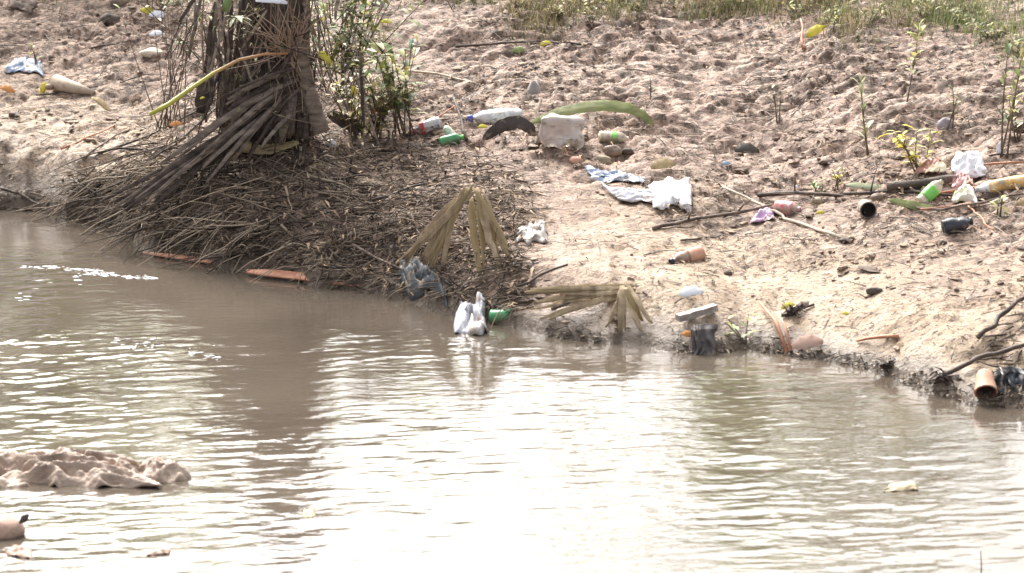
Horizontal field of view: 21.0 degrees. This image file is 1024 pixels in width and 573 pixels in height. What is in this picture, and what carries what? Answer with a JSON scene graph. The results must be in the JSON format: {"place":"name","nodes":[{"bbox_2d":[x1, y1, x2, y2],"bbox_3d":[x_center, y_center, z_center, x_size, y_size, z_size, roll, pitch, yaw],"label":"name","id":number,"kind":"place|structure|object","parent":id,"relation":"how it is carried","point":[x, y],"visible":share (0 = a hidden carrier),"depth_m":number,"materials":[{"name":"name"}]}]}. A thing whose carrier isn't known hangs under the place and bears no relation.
{"place":"outdoors","nodes":[
{"label":"outdoors","id":0,"kind":"place"},
{"bbox_2d":[0,209,1023,572],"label":"water","id":1,"kind":"structure","parent":0,"point":[382,433],"depth_m":11.51,"materials":[{"name":"liquid"}]},
{"bbox_2d":[0,514,28,538],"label":"mud lump","id":2,"kind":"object","parent":1,"relation":"on","point":[12,527],"visible":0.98,"depth_m":10.26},
{"bbox_2d":[5,545,31,558],"bbox_3d":[-1.795,0.966,10.093,0.108,0.025,0.141,0,13,0],"label":"leaf float","id":3,"kind":"object","parent":1,"relation":"on","point":[23,552],"visible":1,"depth_m":10.07,"materials":[{"name":"beige plant"}]},
{"bbox_2d":[0,447,162,488],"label":"mud cloth","id":4,"kind":"object","parent":1,"relation":"on","point":[59,467],"visible":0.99,"depth_m":10.96,"materials":[{"name":"fabric"}]},
{"bbox_2d":[138,456,190,483],"bbox_3d":[-1.388,0.732,11.045,0.231,0.106,0.258,0,13,0],"label":"mud cloth","id":5,"kind":"object","parent":4,"relation":"on","point":[158,469],"visible":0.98,"depth_m":10.99,"materials":[{"name":"fabric"}]},
{"bbox_2d":[15,266,221,359],"bbox_3d":[-2.046,0.118,13.812,0.780,0.005,2.298,-4,13,-16],"label":"foam","id":6,"kind":"object","parent":1,"relation":"on","point":[113,274],"visible":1,"depth_m":14.56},
{"bbox_2d":[146,548,170,555],"bbox_3d":[-1.290,0.968,10.084,0.089,0.021,0.071,0,13,0],"label":"leaf float","id":7,"kind":"object","parent":1,"relation":"on","point":[161,551],"visible":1,"depth_m":10.07,"materials":[{"name":"beige plant"}]},
{"bbox_2d":[143,252,217,264],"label":"palm stalk","id":8,"kind":"object","parent":1,"relation":"on","point":[165,255],"visible":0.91,"depth_m":14.95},
{"bbox_2d":[453,292,487,335],"bbox_3d":[-0.202,0.134,13.493,0.169,0.135,0.455,0,13,0],"label":"plastic bag","id":9,"kind":"object","parent":1,"relation":"on","point":[470,318],"visible":1,"depth_m":13.44,"materials":[{"name":"plastic"}]},
{"bbox_2d":[690,323,717,354],"bbox_3d":[0.901,0.258,12.983,0.145,0.143,0.149,0,13,0],"label":"black rag","id":10,"kind":"object","parent":1,"relation":"on","point":[703,340],"visible":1,"depth_m":12.95,"materials":[{"name":"fabric"}]},
{"bbox_2d":[884,481,918,491],"bbox_3d":[1.525,0.785,10.870,0.157,0.026,0.088,-2,13,-10],"label":"leaf float","id":11,"kind":"object","parent":1,"relation":"on","point":[903,486],"visible":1,"depth_m":10.85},
{"bbox_2d":[0,0,1023,407],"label":"riverbank","id":12,"kind":"structure","parent":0,"point":[826,296],"depth_m":15.26,"materials":[{"name":"soil"}]},
{"bbox_2d":[0,186,45,206],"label":"broken branch","id":13,"kind":"object","parent":12,"relation":"on","point":[13,192],"visible":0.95,"depth_m":16.30,"materials":[{"name":"brown plant"}]},
{"bbox_2d":[8,0,38,12],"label":"dark leaf","id":14,"kind":"object","parent":12,"relation":"on","point":[27,5],"visible":1,"depth_m":18.82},
{"bbox_2d":[4,57,43,76],"bbox_3d":[-3.101,-1.432,17.869,0.362,0.096,0.245,7,15,27],"label":"plastic film","id":15,"kind":"object","parent":12,"relation":"on","point":[24,64],"visible":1,"depth_m":17.83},
{"bbox_2d":[45,74,94,94],"bbox_3d":[-2.787,-1.266,17.416,0.321,0.113,0.149,9,16,34],"label":"rolled sheath","id":16,"kind":"object","parent":12,"relation":"on","point":[59,83],"visible":1,"depth_m":17.43,"materials":[{"name":"plant"}]},
{"bbox_2d":[91,97,110,110],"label":"curled leaf","id":17,"kind":"object","parent":12,"relation":"on","point":[101,103],"visible":1,"depth_m":17.10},
{"bbox_2d":[98,13,119,25],"bbox_3d":[-2.699,-1.784,18.524,0.158,0.098,0.110,0,13,0],"label":"clod","id":18,"kind":"object","parent":12,"relation":"on","point":[113,19],"visible":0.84,"depth_m":18.48,"materials":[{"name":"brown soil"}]},
{"bbox_2d":[46,98,216,206],"bbox_3d":[-2.151,-0.867,16.456,1.330,0.681,0.023,-7,15,-28],"label":"dead branch","id":19,"kind":"object","parent":12,"relation":"on","point":[126,143],"visible":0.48,"depth_m":16.41,"materials":[{"name":"wood"}]},
{"bbox_2d":[139,48,162,57],"bbox_3d":[-2.325,-1.506,17.828,0.154,0.069,0.096,0,13,0],"label":"cream lump","id":20,"kind":"object","parent":12,"relation":"on","point":[150,52],"visible":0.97,"depth_m":17.79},
{"bbox_2d":[113,0,209,130],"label":"shrub","id":21,"kind":"object","parent":12,"relation":"on","point":[165,118],"visible":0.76,"depth_m":16.39,"materials":[{"name":"brown plant"}]},
{"bbox_2d":[143,107,215,170],"bbox_3d":[-1.781,-0.982,16.044,0.024,0.446,1.244,7,15,27],"label":"dead branch","id":22,"kind":"object","parent":12,"relation":"on","point":[197,123],"visible":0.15,"depth_m":15.92,"materials":[{"name":"wood"}]},
{"bbox_2d":[138,0,238,66],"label":"shrub","id":23,"kind":"object","parent":12,"relation":"on","point":[206,26],"visible":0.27,"depth_m":17.23,"materials":[{"name":"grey plant"}]},
{"bbox_2d":[245,269,303,279],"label":"palm stalk","id":24,"kind":"object","parent":12,"relation":"on","point":[282,274],"visible":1,"depth_m":14.50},
{"bbox_2d":[100,0,453,211],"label":"palm stump","id":25,"kind":"object","parent":12,"relation":"on","point":[258,99],"visible":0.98,"depth_m":15.08,"materials":[{"name":"brown plant"}]},
{"bbox_2d":[149,52,287,115],"bbox_3d":[-1.584,-1.096,14.897,0.804,0.300,0.041,-7,14,-26],"label":"curved stalk","id":26,"kind":"object","parent":25,"relation":"attached to","point":[179,96],"visible":1,"depth_m":14.85,"materials":[{"name":"plant"}]},
{"bbox_2d":[327,111,363,132],"bbox_3d":[-0.946,-0.934,15.664,0.212,0.125,0.059,0,13,0],"label":"palm sheath","id":27,"kind":"object","parent":12,"relation":"on","point":[339,121],"visible":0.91,"depth_m":15.67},
{"bbox_2d":[320,72,408,136],"bbox_3d":[-0.907,-1.029,15.638,0.621,0.383,0.333,10,16,37],"label":"shrub","id":28,"kind":"object","parent":12,"relation":"on","point":[351,114],"visible":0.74,"depth_m":15.62,"materials":[{"name":"green plant"}]},
{"bbox_2d":[310,0,425,94],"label":"shrub","id":29,"kind":"object","parent":12,"relation":"on","point":[343,37],"visible":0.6,"depth_m":16.49,"materials":[{"name":"green plant"}]},
{"bbox_2d":[327,78,419,138],"bbox_3d":[-0.790,-1.006,15.658,0.540,0.362,0.239,3,13,11],"label":"shrub","id":30,"kind":"object","parent":12,"relation":"on","point":[382,117],"visible":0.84,"depth_m":15.64,"materials":[{"name":"green plant"}]},
{"bbox_2d":[352,243,401,269],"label":"dead branch","id":31,"kind":"object","parent":12,"relation":"on","point":[368,253],"visible":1,"depth_m":14.32,"materials":[{"name":"wood"}]},
{"bbox_2d":[346,32,429,134],"bbox_3d":[-0.678,-1.136,15.710,0.522,0.559,0.400,-9,16,-35],"label":"shrub","id":32,"kind":"object","parent":12,"relation":"on","point":[389,79],"visible":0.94,"depth_m":15.66,"materials":[{"name":"green plant"}]},
{"bbox_2d":[396,256,447,307],"bbox_3d":[-0.444,-0.029,13.986,0.178,0.192,0.535,-4,13,-17],"label":"dark rag","id":33,"kind":"object","parent":12,"relation":"on","point":[416,270],"visible":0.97,"depth_m":13.99,"materials":[{"name":"fabric"}]},
{"bbox_2d":[413,116,441,133],"bbox_3d":[-0.482,-0.915,15.771,0.168,0.108,0.095,0,13,0],"label":"plastic bottle","id":34,"kind":"object","parent":12,"relation":"on","point":[431,122],"visible":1,"depth_m":15.73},
{"bbox_2d":[408,69,479,85],"bbox_3d":[-0.419,-1.271,16.730,0.027,0.040,0.664,-11,17,-40],"label":"stick","id":35,"kind":"object","parent":12,"relation":"on","point":[435,73],"visible":0.96,"depth_m":16.73,"materials":[{"name":"brown wood"}]},
{"bbox_2d":[439,133,463,146],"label":"plastic bottle","id":36,"kind":"object","parent":12,"relation":"on","point":[445,140],"visible":0.98,"depth_m":15.54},
{"bbox_2d":[395,185,511,277],"bbox_3d":[-0.273,-0.285,13.925,0.633,0.468,0.198,7,15,27],"label":"dead frond","id":37,"kind":"object","parent":12,"relation":"on","point":[438,230],"visible":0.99,"depth_m":13.89,"materials":[{"name":"beige plant"}]},
{"bbox_2d":[452,96,467,140],"bbox_3d":[-0.293,-0.955,15.717,0.027,0.188,0.458,-2,13,-10],"label":"stick","id":38,"kind":"object","parent":12,"relation":"on","point":[461,120],"visible":1,"depth_m":15.69,"materials":[{"name":"wood"}]},
{"bbox_2d":[468,108,522,123],"bbox_3d":[-0.095,-0.968,15.784,0.317,0.100,0.102,-1,13,-5],"label":"plastic bottle","id":39,"kind":"object","parent":12,"relation":"on","point":[489,115],"visible":0.73,"depth_m":15.75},
{"bbox_2d":[489,308,510,323],"bbox_3d":[-0.035,0.148,13.544,0.151,0.089,0.083,4,14,17],"label":"plastic bottle","id":40,"kind":"object","parent":12,"relation":"on","point":[501,315],"visible":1,"depth_m":13.52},
{"bbox_2d":[482,115,535,140],"bbox_3d":[-0.015,-0.873,15.244,0.300,0.143,0.033,0,13,0],"label":"palm sheath","id":41,"kind":"object","parent":12,"relation":"on","point":[500,126],"visible":1,"depth_m":15.25,"materials":[{"name":"plant"}]},
{"bbox_2d":[0,0,1023,364],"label":"twig litter","id":42,"kind":"object","parent":12,"relation":"on","point":[166,34],"visible":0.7,"depth_m":15.77,"materials":[{"name":"plant"}]},
{"bbox_2d":[0,169,1023,408],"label":"waterline debris","id":43,"kind":"object","parent":12,"relation":"on","point":[825,356],"visible":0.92,"depth_m":12.91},
{"bbox_2d":[1,0,1023,373],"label":"mud clods","id":44,"kind":"object","parent":12,"relation":"on","point":[871,256],"visible":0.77,"depth_m":15.20,"materials":[{"name":"soil"}]},
{"bbox_2d":[11,108,1023,407],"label":"matted roots","id":45,"kind":"object","parent":12,"relation":"on","point":[147,216],"visible":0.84,"depth_m":14.82,"materials":[{"name":"plant"}]},
{"bbox_2d":[232,141,299,157],"bbox_3d":[-1.361,-0.751,15.229,0.406,0.104,0.071,0,13,0],"label":"palm sheath","id":46,"kind":"object","parent":45,"relation":"on","point":[289,144],"visible":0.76,"depth_m":15.23,"materials":[{"name":"beige plant"}]},
{"bbox_2d":[514,264,567,288],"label":"dead branch","id":47,"kind":"object","parent":45,"relation":"on","point":[536,277],"visible":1,"depth_m":13.60,"materials":[{"name":"wood"}]},
{"bbox_2d":[456,40,581,47],"bbox_3d":[0.072,-1.522,17.288,0.832,0.072,0.200,5,14,20],"label":"stick","id":48,"kind":"object","parent":12,"relation":"on","point":[486,44],"visible":0.98,"depth_m":17.27,"materials":[{"name":"wood"}]},
{"bbox_2d":[515,220,547,244],"bbox_3d":[0.099,-0.279,14.163,0.170,0.082,0.308,0,13,0],"label":"plastic bag","id":49,"kind":"object","parent":12,"relation":"on","point":[531,231],"visible":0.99,"depth_m":14.12,"materials":[{"name":"plastic"}]},
{"bbox_2d":[527,80,540,94],"bbox_3d":[0.127,-1.151,16.241,0.081,0.127,0.077,0,13,0],"label":"stone","id":50,"kind":"object","parent":12,"relation":"on","point":[533,87],"visible":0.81,"depth_m":16.21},
{"bbox_2d":[542,0,570,17],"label":"weed","id":51,"kind":"object","parent":12,"relation":"on","point":[560,6],"visible":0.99,"depth_m":17.57,"materials":[{"name":"green plant"}]},
{"bbox_2d":[539,113,584,148],"bbox_3d":[0.276,-0.859,15.264,0.250,0.200,0.154,0,13,0],"label":"plastic jug","id":52,"kind":"object","parent":12,"relation":"on","point":[557,131],"visible":1,"depth_m":15.20,"materials":[{"name":"plastic"}]},
{"bbox_2d":[123,107,1023,313],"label":"drifted leaves","id":53,"kind":"object","parent":12,"relation":"on","point":[515,207],"visible":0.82,"depth_m":14.73,"materials":[{"name":"plant"}]},
{"bbox_2d":[524,280,652,332],"bbox_3d":[0.366,0.088,13.258,0.614,0.224,0.278,0,13,0],"label":"dead frond","id":54,"kind":"object","parent":12,"relation":"on","point":[624,295],"visible":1,"depth_m":13.31,"materials":[{"name":"beige plant"}]},
{"bbox_2d":[531,99,653,125],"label":"palm leaf","id":55,"kind":"object","parent":12,"relation":"on","point":[604,105],"visible":0.88,"depth_m":15.50,"materials":[{"name":"plant"}]},
{"bbox_2d":[578,0,610,22],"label":"weed","id":56,"kind":"object","parent":12,"relation":"on","point":[603,7],"visible":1,"depth_m":17.51,"materials":[{"name":"green plant"}]},
{"bbox_2d":[594,155,610,164],"bbox_3d":[0.495,-0.690,15.160,0.096,0.067,0.076,0,13,0],"label":"stone","id":57,"kind":"object","parent":12,"relation":"on","point":[603,159],"visible":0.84,"depth_m":15.13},
{"bbox_2d":[603,145,621,156],"bbox_3d":[0.556,-0.748,15.241,0.108,0.069,0.070,6,14,26],"label":"stone","id":58,"kind":"object","parent":12,"relation":"on","point":[614,150],"visible":1,"depth_m":15.21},
{"bbox_2d":[598,131,628,142],"bbox_3d":[0.564,-0.829,15.345,0.171,0.076,0.070,-2,13,-10],"label":"plastic bottle","id":59,"kind":"object","parent":12,"relation":"on","point":[611,136],"visible":1,"depth_m":15.32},
{"bbox_2d":[585,165,645,183],"bbox_3d":[0.554,-0.591,14.857,0.437,0.080,0.119,8,15,33],"label":"plastic film","id":60,"kind":"object","parent":12,"relation":"on","point":[594,173],"visible":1,"depth_m":14.86,"materials":[{"name":"plastic"}]},
{"bbox_2d":[601,182,669,209],"bbox_3d":[0.648,-0.479,14.520,0.507,0.077,0.141,9,16,34],"label":"plastic sheet","id":61,"kind":"object","parent":12,"relation":"on","point":[632,195],"visible":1,"depth_m":14.52,"materials":[{"name":"plastic"}]},
{"bbox_2d":[650,158,675,168],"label":"fallen leaf","id":62,"kind":"object","parent":12,"relation":"on","point":[663,163],"visible":1,"depth_m":14.89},
{"bbox_2d":[649,177,691,211],"bbox_3d":[0.840,-0.495,14.527,0.237,0.140,0.448,0,13,0],"label":"plastic sheet","id":63,"kind":"object","parent":12,"relation":"on","point":[671,190],"visible":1,"depth_m":14.45,"materials":[{"name":"plastic"}]},
{"bbox_2d":[669,246,705,264],"bbox_3d":[0.861,-0.148,13.684,0.196,0.089,0.087,-8,15,-32],"label":"plastic bottle","id":64,"kind":"object","parent":12,"relation":"on","point":[691,255],"visible":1,"depth_m":13.66,"materials":[{"name":"orange plastic"}]},
{"bbox_2d":[678,285,703,296],"bbox_3d":[0.861,0.022,13.250,0.125,0.049,0.038,-2,13,-8],"label":"scrap","id":65,"kind":"object","parent":12,"relation":"on","point":[688,291],"visible":1,"depth_m":13.26,"materials":[{"name":"white plastic"}]},
{"bbox_2d":[675,303,717,321],"bbox_3d":[0.878,0.124,13.131,0.212,0.063,0.047,-6,14,-26],"label":"plank","id":66,"kind":"object","parent":12,"relation":"on","point":[695,312],"visible":1,"depth_m":13.11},
{"bbox_2d":[652,199,771,229],"bbox_3d":[1.031,-0.378,14.249,0.706,0.112,0.112,-8,15,-32],"label":"stick","id":67,"kind":"object","parent":12,"relation":"on","point":[689,219],"visible":1,"depth_m":14.27,"materials":[{"name":"wood"}]},
{"bbox_2d":[724,312,760,343],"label":"seedling","id":68,"kind":"object","parent":12,"relation":"on","point":[734,327],"visible":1,"depth_m":13.07,"materials":[{"name":"green plant"}]},
{"bbox_2d":[734,143,758,152],"bbox_3d":[1.302,-0.765,15.289,0.146,0.052,0.044,-2,13,-8],"label":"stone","id":69,"kind":"object","parent":12,"relation":"on","point":[745,148],"visible":1,"depth_m":15.29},
{"bbox_2d":[750,207,774,221],"bbox_3d":[1.314,-0.370,14.302,0.129,0.064,0.160,5,14,22],"label":"plastic bag","id":70,"kind":"object","parent":12,"relation":"on","point":[760,213],"visible":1,"depth_m":14.29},
{"bbox_2d":[758,301,791,352],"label":"split stalk","id":71,"kind":"object","parent":12,"relation":"on","point":[779,332],"visible":1,"depth_m":13.04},
{"bbox_2d":[722,186,851,242],"bbox_3d":[1.405,-0.376,14.242,0.032,0.108,1.114,-7,15,-29],"label":"stick","id":72,"kind":"object","parent":12,"relation":"on","point":[796,221],"visible":1,"depth_m":14.16,"materials":[{"name":"brown wood"}]},
{"bbox_2d":[773,200,800,214],"bbox_3d":[1.431,-0.405,14.343,0.140,0.080,0.088,5,14,19],"label":"plastic bottle","id":73,"kind":"object","parent":12,"relation":"on","point":[789,206],"visible":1,"depth_m":14.31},
{"bbox_2d":[782,304,804,315],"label":"leaf clump","id":74,"kind":"object","parent":12,"relation":"on","point":[791,309],"visible":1,"depth_m":13.15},
{"bbox_2d":[781,0,811,19],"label":"weed","id":75,"kind":"object","parent":12,"relation":"on","point":[793,8],"visible":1,"depth_m":17.42,"materials":[{"name":"green plant"}]},
{"bbox_2d":[791,334,823,348],"bbox_3d":[1.382,0.260,12.897,0.152,0.064,0.046,-2,13,-8],"label":"shard","id":76,"kind":"object","parent":12,"relation":"on","point":[806,341],"visible":1,"depth_m":12.90,"materials":[{"name":"pink ceramic"}]},
{"bbox_2d":[806,24,825,37],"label":"fallen leaf","id":77,"kind":"object","parent":12,"relation":"on","point":[816,29],"visible":1,"depth_m":16.89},
{"bbox_2d":[815,3,841,30],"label":"weed","id":78,"kind":"object","parent":12,"relation":"on","point":[835,17],"visible":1,"depth_m":16.90,"materials":[{"name":"green plant"}]},
{"bbox_2d":[850,74,873,154],"bbox_3d":[1.893,-0.920,14.905,0.141,0.449,0.090,-4,14,-18],"label":"sapling","id":79,"kind":"object","parent":12,"relation":"on","point":[869,123],"visible":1,"depth_m":14.89,"materials":[{"name":"green plant"}]},
{"bbox_2d":[845,182,881,189],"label":"palm leaf","id":80,"kind":"object","parent":12,"relation":"on","point":[866,186],"visible":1,"depth_m":14.36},
{"bbox_2d":[857,199,876,217],"bbox_3d":[1.806,-0.397,14.051,0.091,0.090,0.097,0,13,0],"label":"cup","id":81,"kind":"object","parent":12,"relation":"on","point":[866,205],"visible":1,"depth_m":14.05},
{"bbox_2d":[757,168,981,200],"bbox_3d":[1.833,-0.508,14.319,1.238,0.215,0.111,7,15,28],"label":"stick","id":82,"kind":"object","parent":12,"relation":"on","point":[785,193],"visible":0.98,"depth_m":14.35,"materials":[{"name":"wood"}]},
{"bbox_2d":[850,0,893,22],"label":"weed","id":83,"kind":"object","parent":12,"relation":"on","point":[876,10],"visible":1,"depth_m":16.90,"materials":[{"name":"green plant"}]},
{"bbox_2d":[856,334,898,341],"bbox_3d":[1.690,0.238,12.770,0.224,0.071,0.020,11,17,39],"label":"stick","id":84,"kind":"object","parent":12,"relation":"on","point":[880,337],"visible":1,"depth_m":12.76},
{"bbox_2d":[871,358,895,369],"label":"leaf clump","id":85,"kind":"object","parent":12,"relation":"on","point":[883,365],"visible":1,"depth_m":12.59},
{"bbox_2d":[877,124,942,171],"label":"seedling","id":86,"kind":"object","parent":12,"relation":"on","point":[910,156],"visible":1,"depth_m":14.47,"materials":[{"name":"green plant"}]},
{"bbox_2d":[897,19,926,101],"bbox_3d":[2.225,-1.254,15.403,0.165,0.479,0.180,0,13,0],"label":"sapling","id":87,"kind":"object","parent":12,"relation":"on","point":[920,30],"visible":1,"depth_m":15.39,"materials":[{"name":"green plant"}]},
{"bbox_2d":[888,198,935,210],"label":"palm leaf","id":88,"kind":"object","parent":12,"relation":"on","point":[903,203],"visible":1,"depth_m":13.99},
{"bbox_2d":[886,175,956,190],"bbox_3d":[2.125,-0.531,14.297,0.386,0.084,0.091,-2,13,-7],"label":"log","id":89,"kind":"object","parent":12,"relation":"on","point":[907,184],"visible":0.88,"depth_m":14.27,"materials":[{"name":"wood"}]},
{"bbox_2d":[916,157,940,173],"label":"fallen leaf","id":90,"kind":"object","parent":12,"relation":"on","point":[926,164],"visible":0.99,"depth_m":14.48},
{"bbox_2d":[915,179,943,203],"bbox_3d":[2.131,-0.474,14.090,0.166,0.138,0.076,-7,15,-29],"label":"plastic bottle","id":91,"kind":"object","parent":12,"relation":"on","point":[930,191],"visible":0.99,"depth_m":14.06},
{"bbox_2d":[925,162,946,173],"bbox_3d":[2.216,-0.617,14.420,0.106,0.052,0.168,3,13,14],"label":"plastic bag","id":92,"kind":"object","parent":12,"relation":"on","point":[941,166],"visible":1,"depth_m":14.39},
{"bbox_2d":[924,367,961,385],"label":"leaf clump","id":93,"kind":"object","parent":12,"relation":"on","point":[942,376],"visible":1,"depth_m":12.26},
{"bbox_2d":[936,117,953,129],"bbox_3d":[2.374,-0.883,15.134,0.097,0.094,0.080,0,13,0],"label":"bag","id":94,"kind":"object","parent":12,"relation":"on","point":[943,122],"visible":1,"depth_m":15.10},
{"bbox_2d":[942,85,966,129],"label":"seedling","id":95,"kind":"object","parent":12,"relation":"on","point":[956,102],"visible":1,"depth_m":15.04,"materials":[{"name":"green plant"}]},
{"bbox_2d":[887,193,1022,210],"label":"stick","id":96,"kind":"object","parent":12,"relation":"on","point":[955,206],"visible":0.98,"depth_m":13.89,"materials":[{"name":"wood"}]},
{"bbox_2d":[941,216,972,234],"bbox_3d":[2.205,-0.298,13.684,0.160,0.097,0.102,0,13,0],"label":"plastic bottle","id":97,"kind":"object","parent":12,"relation":"on","point":[961,223],"visible":1,"depth_m":13.64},
{"bbox_2d":[920,201,994,230],"bbox_3d":[2.295,-0.363,13.823,0.218,0.074,0.484,-11,17,-40],"label":"stick","id":98,"kind":"object","parent":12,"relation":"on","point":[982,218],"visible":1,"depth_m":13.89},
{"bbox_2d":[951,171,974,187],"bbox_3d":[2.326,-0.550,14.300,0.119,0.094,0.238,1,13,3],"label":"plastic bag","id":99,"kind":"object","parent":12,"relation":"on","point":[961,179],"visible":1,"depth_m":14.24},
{"bbox_2d":[951,151,987,177],"bbox_3d":[2.382,-0.645,14.455,0.186,0.125,0.217,0,13,0],"label":"plastic bag","id":100,"kind":"object","parent":99,"relation":"on","point":[971,163],"visible":1,"depth_m":14.41,"materials":[{"name":"plastic"}]},
{"bbox_2d":[951,182,977,206],"bbox_3d":[2.296,-0.475,14.074,0.135,0.094,0.224,0,13,0],"label":"bag scrap","id":101,"kind":"object","parent":12,"relation":"on","point":[964,192],"visible":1,"depth_m":14.02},
{"bbox_2d":[928,343,1023,384],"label":"stick","id":102,"kind":"object","parent":12,"relation":"on","point":[978,357],"visible":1,"depth_m":12.31,"materials":[{"name":"wood"}]},
{"bbox_2d":[963,19,994,38],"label":"weed","id":103,"kind":"object","parent":12,"relation":"on","point":[980,27],"visible":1,"depth_m":16.40,"materials":[{"name":"green plant"}]},
{"bbox_2d":[974,369,997,397],"bbox_3d":[2.073,0.431,12.109,0.104,0.132,0.137,0,13,0],"label":"clay pot","id":104,"kind":"object","parent":12,"relation":"on","point":[984,378],"visible":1,"depth_m":12.09,"materials":[{"name":"ceramic"}]},
{"bbox_2d":[989,189,1008,216],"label":"seedling","id":105,"kind":"object","parent":12,"relation":"on","point":[1003,198],"visible":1,"depth_m":13.79,"materials":[{"name":"green plant"}]},
{"bbox_2d":[975,175,1023,192],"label":"plastic bottle","id":106,"kind":"object","parent":12,"relation":"on","point":[1001,184],"visible":1,"depth_m":14.04,"materials":[{"name":"plastic"}]},
{"bbox_2d":[976,296,1023,338],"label":"stick","id":107,"kind":"object","parent":12,"relation":"on","point":[983,331],"visible":1,"depth_m":12.54,"materials":[{"name":"wood"}]},
{"bbox_2d":[991,40,1023,157],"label":"sapling","id":108,"kind":"object","parent":12,"relation":"on","point":[1014,100],"visible":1,"depth_m":14.43,"materials":[{"name":"green plant"}]},
{"bbox_2d":[994,366,1023,396],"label":"black bag","id":109,"kind":"object","parent":12,"relation":"on","point":[1009,375],"visible":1,"depth_m":12.12,"materials":[{"name":"plastic"}]},
{"bbox_2d":[994,87,1023,141],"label":"seedling","id":110,"kind":"object","parent":12,"relation":"on","point":[1015,124],"visible":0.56,"depth_m":14.68,"materials":[{"name":"green plant"}]},
{"bbox_2d":[1002,26,1022,52],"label":"weed","id":111,"kind":"object","parent":12,"relation":"on","point":[1015,42],"visible":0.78,"depth_m":16.16,"materials":[{"name":"green plant"}]},
{"bbox_2d":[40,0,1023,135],"bbox_3d":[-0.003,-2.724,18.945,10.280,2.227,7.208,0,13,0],"label":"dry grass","id":112,"kind":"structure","parent":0,"point":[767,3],"depth_m":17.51,"materials":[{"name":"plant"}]},
{"bbox_2d":[56,0,1023,134],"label":"green grass","id":113,"kind":"structure","parent":0,"point":[1015,25],"depth_m":16.88,"materials":[{"name":"plant"}]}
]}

